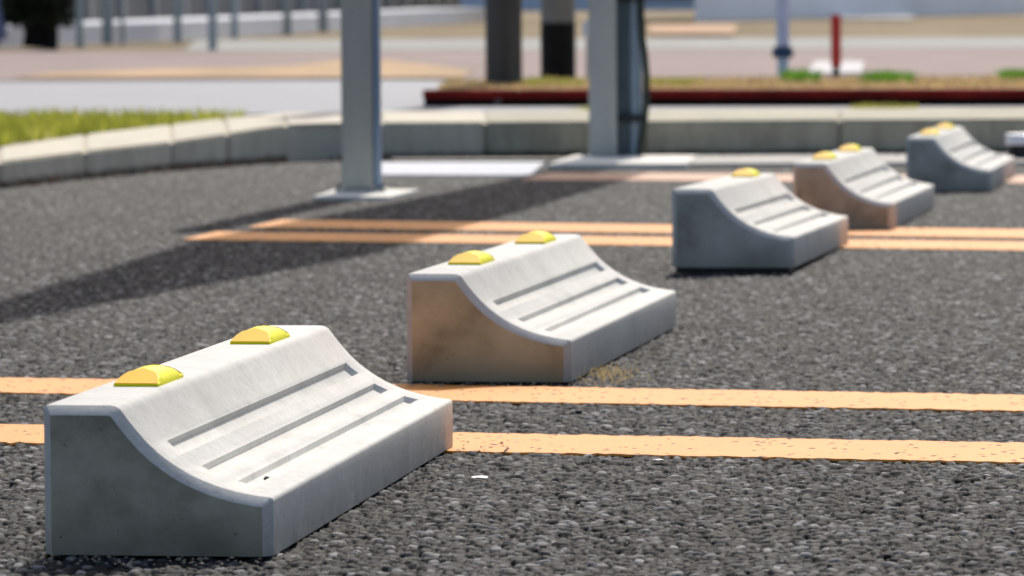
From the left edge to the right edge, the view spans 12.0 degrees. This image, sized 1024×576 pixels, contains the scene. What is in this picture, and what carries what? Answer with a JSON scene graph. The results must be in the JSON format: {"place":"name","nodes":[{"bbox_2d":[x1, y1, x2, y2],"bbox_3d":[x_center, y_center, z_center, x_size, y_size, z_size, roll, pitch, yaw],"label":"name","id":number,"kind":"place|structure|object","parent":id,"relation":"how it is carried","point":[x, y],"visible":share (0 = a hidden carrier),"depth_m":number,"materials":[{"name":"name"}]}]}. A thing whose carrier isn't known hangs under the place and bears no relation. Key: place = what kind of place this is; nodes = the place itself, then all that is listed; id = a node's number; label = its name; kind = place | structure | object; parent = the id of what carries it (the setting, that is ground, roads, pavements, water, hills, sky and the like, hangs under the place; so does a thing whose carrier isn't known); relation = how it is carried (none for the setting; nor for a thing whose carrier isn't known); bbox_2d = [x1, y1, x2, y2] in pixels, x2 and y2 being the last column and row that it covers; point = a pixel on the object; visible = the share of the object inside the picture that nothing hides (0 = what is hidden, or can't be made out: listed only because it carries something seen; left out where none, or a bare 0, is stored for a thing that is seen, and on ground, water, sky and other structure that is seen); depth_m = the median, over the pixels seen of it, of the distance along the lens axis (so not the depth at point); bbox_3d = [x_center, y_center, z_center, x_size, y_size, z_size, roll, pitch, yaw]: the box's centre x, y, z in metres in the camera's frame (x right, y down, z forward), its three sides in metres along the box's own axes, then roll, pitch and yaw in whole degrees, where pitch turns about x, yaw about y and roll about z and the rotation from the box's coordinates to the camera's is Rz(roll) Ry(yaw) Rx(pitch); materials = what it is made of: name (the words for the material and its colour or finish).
{"place":"outdoors","nodes":[
{"label":"outdoors","id":0,"kind":"place"},
{"bbox_2d":[0,105,247,148],"bbox_3d":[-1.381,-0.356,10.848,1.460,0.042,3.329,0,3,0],"label":"grass","id":1,"kind":"structure","parent":0,"point":[18,127],"depth_m":11.46,"materials":[{"name":"green plant"}]},
{"bbox_2d":[8,0,460,22],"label":"building","id":2,"kind":"structure","parent":0,"point":[136,9],"depth_m":56.07,"materials":[{"name":"grey glass"}]},
{"bbox_2d":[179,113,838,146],"bbox_3d":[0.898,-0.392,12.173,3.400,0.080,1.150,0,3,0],"label":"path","id":3,"kind":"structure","parent":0,"point":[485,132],"depth_m":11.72,"materials":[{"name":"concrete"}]},
{"bbox_2d":[571,106,588,109],"bbox_3d":[0.179,-0.443,12.195,0.077,0.028,0.399,0,3,0],"label":"weed","id":4,"kind":"object","parent":3,"relation":"on","point":[586,108],"visible":0.22,"depth_m":12.20,"materials":[{"name":"plant"}]},
{"bbox_2d":[848,101,918,108],"bbox_3d":[0.933,-0.454,12.289,0.187,0.030,0.410,0,3,0],"label":"weed","id":5,"kind":"object","parent":3,"relation":"on","point":[867,105],"visible":0.28,"depth_m":12.28,"materials":[{"name":"green plant"}]},
{"bbox_2d":[0,151,1023,575],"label":"car park surface","id":6,"kind":"object","parent":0,"point":[110,277],"visible":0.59,"depth_m":4.69,"materials":[{"name":"grey asphalt"}]},
{"bbox_2d":[44,325,452,556],"bbox_3d":[-0.169,0.092,3.407,0.145,0.103,0.759,0,3,8],"label":"wheel stop","id":7,"kind":"object","parent":6,"relation":"on","point":[318,425],"visible":1,"depth_m":3.17,"materials":[{"name":"grey concrete"}]},
{"bbox_2d":[313,0,419,200],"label":"steel post","id":8,"kind":"object","parent":6,"relation":"on","point":[361,99],"visible":0.98,"depth_m":8.72,"materials":[{"name":"metal"}]},
{"bbox_2d":[382,162,544,176],"bbox_3d":[-0.145,-0.244,10.043,0.432,0.005,0.840,0,3,0],"label":"white line","id":9,"kind":"object","parent":6,"relation":"on","point":[477,169],"visible":0.64,"depth_m":9.99,"materials":[{"name":"paint"}]},
{"bbox_2d":[388,156,567,161],"bbox_3d":[-0.057,-0.277,10.597,0.430,0.010,0.190,0,3,0],"label":"drain gap","id":10,"kind":"object","parent":6,"relation":"on","point":[477,159],"visible":0.5,"depth_m":10.52,"materials":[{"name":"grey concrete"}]},
{"bbox_2d":[471,476,487,478],"bbox_3d":[-0.023,0.136,3.519,0.013,0.002,0.014,0,3,0],"label":"paint chip","id":11,"kind":"object","parent":6,"relation":"on","point":[480,477],"visible":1,"depth_m":3.52,"materials":[{"name":"white paint"}]},
{"bbox_2d":[2,207,960,565],"bbox_3d":[0.185,0.017,5.527,0.277,0.002,5.169,0,3,10],"label":"grit","id":12,"kind":"object","parent":6,"relation":"on","point":[400,485],"visible":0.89,"depth_m":3.38,"materials":[{"name":"grey gravel"}]},
{"bbox_2d":[2,152,1003,186],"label":"leaf litter","id":13,"kind":"object","parent":6,"relation":"on","point":[105,175],"visible":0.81,"depth_m":10.09,"materials":[{"name":"brown plant"}]},
{"bbox_2d":[0,424,1023,464],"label":"parking line","id":14,"kind":"object","parent":6,"relation":"on","point":[653,446],"visible":0.67,"depth_m":3.76,"materials":[{"name":"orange paint"}]},
{"bbox_2d":[0,377,1023,412],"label":"parking line","id":15,"kind":"object","parent":6,"relation":"on","point":[834,400],"visible":0.69,"depth_m":4.24,"materials":[{"name":"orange paint"}]},
{"bbox_2d":[407,231,675,381],"bbox_3d":[0.038,0.009,4.780,0.151,0.108,0.759,0,3,9],"label":"wheel stop","id":16,"kind":"object","parent":6,"relation":"on","point":[538,306],"visible":1,"depth_m":4.51,"materials":[{"name":"grey concrete"}]},
{"bbox_2d":[182,231,1023,250],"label":"parking line","id":17,"kind":"object","parent":6,"relation":"on","point":[588,240],"visible":0.69,"depth_m":7.04,"materials":[{"name":"orange paint"}]},
{"bbox_2d":[548,0,695,169],"bbox_3d":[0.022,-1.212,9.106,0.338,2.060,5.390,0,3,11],"label":"steel post","id":18,"kind":"object","parent":6,"relation":"on","point":[619,82],"visible":0.99,"depth_m":10.50,"materials":[{"name":"metal"}]},
{"bbox_2d":[577,363,676,386],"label":"dry grass","id":19,"kind":"structure","parent":6,"relation":"on","point":[607,372],"depth_m":4.46,"materials":[{"name":"plant"}]},
{"bbox_2d":[249,219,1023,238],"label":"parking line","id":20,"kind":"object","parent":6,"relation":"on","point":[641,228],"visible":0.77,"depth_m":7.41,"materials":[{"name":"orange paint"}]},
{"bbox_2d":[672,168,847,272],"bbox_3d":[0.338,-0.096,6.524,0.154,0.117,0.759,0,3,9],"label":"wheel stop","id":21,"kind":"object","parent":6,"relation":"on","point":[746,220],"visible":1,"depth_m":6.16,"materials":[{"name":"concrete"}]},
{"bbox_2d":[521,172,1023,183],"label":"parking line","id":22,"kind":"object","parent":6,"relation":"on","point":[703,177],"visible":0.5,"depth_m":9.52,"materials":[{"name":"orange paint"}]},
{"bbox_2d":[569,152,1023,167],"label":"gutter strip","id":23,"kind":"object","parent":6,"relation":"on","point":[747,160],"visible":0.22,"depth_m":10.29,"materials":[{"name":"concrete"}]},
{"bbox_2d":[793,144,933,228],"bbox_3d":[0.556,-0.165,7.665,0.149,0.110,0.759,0,3,10],"label":"wheel stop","id":24,"kind":"object","parent":6,"relation":"on","point":[863,188],"visible":0.99,"depth_m":7.37,"materials":[{"name":"beige concrete"}]},
{"bbox_2d":[906,123,1014,190],"bbox_3d":[0.838,-0.248,9.082,0.150,0.107,0.759,0,3,9],"label":"wheel stop","id":25,"kind":"object","parent":6,"relation":"on","point":[945,157],"visible":1,"depth_m":8.72,"materials":[{"name":"grey concrete"}]},
{"bbox_2d":[0,48,1023,81],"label":"pavement","id":26,"kind":"structure","parent":0,"point":[705,63],"depth_m":22.90,"materials":[{"name":"grey concrete"}]},
{"bbox_2d":[18,59,472,79],"bbox_3d":[-1.010,-0.951,21.155,1.710,0.020,6.850,0,3,0],"label":"paving strip","id":27,"kind":"object","parent":26,"relation":"on","point":[391,69],"visible":0.69,"depth_m":19.20,"materials":[{"name":"beige concrete"}]},
{"bbox_2d":[808,61,863,74],"bbox_3d":[1.329,-0.901,19.932,0.214,0.008,3.695,0,3,4],"label":"white patch","id":28,"kind":"object","parent":26,"relation":"on","point":[846,67],"visible":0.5,"depth_m":19.50,"materials":[{"name":"paint"}]},
{"bbox_2d":[0,78,1023,116],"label":"road","id":29,"kind":"structure","parent":0,"point":[261,97],"depth_m":14.63,"materials":[{"name":"grey asphalt"}]},
{"bbox_2d":[540,0,575,78],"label":"utility pole","id":30,"kind":"object","parent":29,"relation":"on","point":[558,37],"visible":0.88,"depth_m":15.38,"materials":[{"name":"grey concrete"}]},
{"bbox_2d":[582,20,588,78],"bbox_3d":[0.258,-0.802,16.581,0.038,0.215,0.024,0,3,0],"label":"marker post","id":31,"kind":"object","parent":29,"relation":"on","point":[585,28],"visible":0.59,"depth_m":16.57,"materials":[{"name":"white plastic"}]},
{"bbox_2d":[423,76,1023,105],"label":"planter","id":32,"kind":"object","parent":29,"relation":"on","point":[930,96],"visible":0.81,"depth_m":13.06,"materials":[{"name":"brick"}]},
{"bbox_2d":[485,0,521,85],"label":"column","id":33,"kind":"structure","parent":32,"relation":"on","point":[503,40],"depth_m":14.19,"materials":[{"name":"concrete"}]},
{"bbox_2d":[518,75,555,86],"bbox_3d":[0.067,-0.608,14.293,0.132,0.030,0.588,0,3,0],"label":"plant","id":34,"kind":"object","parent":32,"relation":"on","point":[533,80],"visible":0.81,"depth_m":14.17,"materials":[{"name":"yellow plant"}]},
{"bbox_2d":[548,77,585,86],"bbox_3d":[0.164,-0.599,14.178,0.121,0.025,0.600,0,3,0],"label":"plant","id":35,"kind":"object","parent":32,"relation":"on","point":[565,80],"visible":0.56,"depth_m":14.08,"materials":[{"name":"plant"}]},
{"bbox_2d":[650,76,701,86],"bbox_3d":[0.456,-0.602,14.190,0.201,0.025,0.602,0,3,0],"label":"plant","id":36,"kind":"object","parent":32,"relation":"on","point":[659,81],"visible":0.56,"depth_m":14.05,"materials":[{"name":"plant"}]},
{"bbox_2d":[437,73,1023,89],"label":"ground cover","id":37,"kind":"object","parent":32,"relation":"on","point":[846,82],"visible":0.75,"depth_m":13.81,"materials":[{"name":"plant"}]},
{"bbox_2d":[773,66,823,82],"bbox_3d":[0.857,-0.637,14.591,0.169,0.045,0.508,0,3,0],"label":"plant","id":38,"kind":"object","parent":32,"relation":"on","point":[791,74],"visible":0.73,"depth_m":14.46,"materials":[{"name":"green plant"}]},
{"bbox_2d":[854,68,919,83],"bbox_3d":[1.106,-0.626,14.390,0.194,0.042,0.523,0,3,0],"label":"plant","id":39,"kind":"object","parent":32,"relation":"on","point":[883,75],"visible":0.73,"depth_m":14.27,"materials":[{"name":"green plant"}]},
{"bbox_2d":[993,66,1023,79],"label":"plant","id":40,"kind":"object","parent":32,"relation":"on","point":[1004,73],"visible":0.65,"depth_m":14.55,"materials":[{"name":"green plant"}]},
{"bbox_2d":[772,0,793,77],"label":"bollard","id":41,"kind":"object","parent":29,"relation":"on","point":[782,51],"visible":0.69,"depth_m":15.86,"materials":[{"name":"metal"}]},
{"bbox_2d":[831,15,840,76],"bbox_3d":[1.054,-0.771,15.882,0.033,0.234,0.032,0,3,0],"label":"red post","id":42,"kind":"object","parent":29,"relation":"on","point":[836,42],"visible":0.9,"depth_m":15.87,"materials":[{"name":"metal"}]},
{"bbox_2d":[0,10,1023,50],"bbox_3d":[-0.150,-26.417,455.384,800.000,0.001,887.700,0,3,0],"label":"ground","id":43,"kind":"structure","parent":0,"point":[996,25],"depth_m":49.26,"materials":[{"name":"beige concrete"}]},
{"bbox_2d":[0,4,6,39],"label":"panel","id":44,"kind":"object","parent":43,"relation":"on","point":[3,30],"visible":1,"depth_m":32.95,"materials":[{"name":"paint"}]},
{"bbox_2d":[0,0,75,49],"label":"tree","id":45,"kind":"object","parent":43,"relation":"on","point":[40,22],"visible":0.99,"depth_m":31.75,"materials":[{"name":"green plant"}]},
{"bbox_2d":[0,8,484,47],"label":"wall","id":46,"kind":"structure","parent":43,"relation":"on","point":[150,30],"depth_m":43.84,"materials":[{"name":"grey concrete"}]},
{"bbox_2d":[184,37,1023,50],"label":"kerb strip","id":47,"kind":"object","parent":43,"relation":"on","point":[652,43],"visible":0.36,"depth_m":31.39,"materials":[{"name":"grey concrete"}]},
{"bbox_2d":[76,0,327,49],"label":"fence","id":48,"kind":"object","parent":47,"relation":"on","point":[107,24],"visible":0.89,"depth_m":33.92,"materials":[{"name":"metal"}]},
{"bbox_2d":[648,24,737,35],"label":"paving strip","id":49,"kind":"object","parent":43,"relation":"on","point":[692,29],"visible":1,"depth_m":45.41,"materials":[{"name":"beige concrete"}]},
{"bbox_2d":[695,0,1023,21],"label":"building","id":50,"kind":"structure","parent":43,"relation":"on","point":[720,10],"depth_m":79.67,"materials":[{"name":"grey glass"}]},
{"bbox_2d":[841,15,912,19],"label":"paving strip","id":51,"kind":"object","parent":43,"relation":"on","point":[893,17],"visible":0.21,"depth_m":72.79,"materials":[{"name":"grey concrete"}]},
{"bbox_2d":[461,0,694,10],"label":"building","id":52,"kind":"structure","parent":0,"point":[535,5],"depth_m":149.75,"materials":[{"name":"grey glass"}]},
{"bbox_2d":[1005,133,1023,157],"bbox_3d":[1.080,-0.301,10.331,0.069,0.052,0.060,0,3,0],"label":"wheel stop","id":53,"kind":"object","parent":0,"point":[1014,142],"visible":0.86,"depth_m":10.31,"materials":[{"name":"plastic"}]},
{"label":"ground","id":54,"kind":"structure","parent":0,"visible":0},
{"bbox_2d":[0,111,383,188],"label":"kerb","id":55,"kind":"structure","parent":54,"relation":"on","point":[306,136],"depth_m":10.30,"materials":[{"name":"concrete"}]},
{"bbox_2d":[381,108,1023,159],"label":"kerb","id":56,"kind":"structure","parent":54,"relation":"on","point":[520,133],"depth_m":10.71,"materials":[{"name":"concrete"}]}
]}

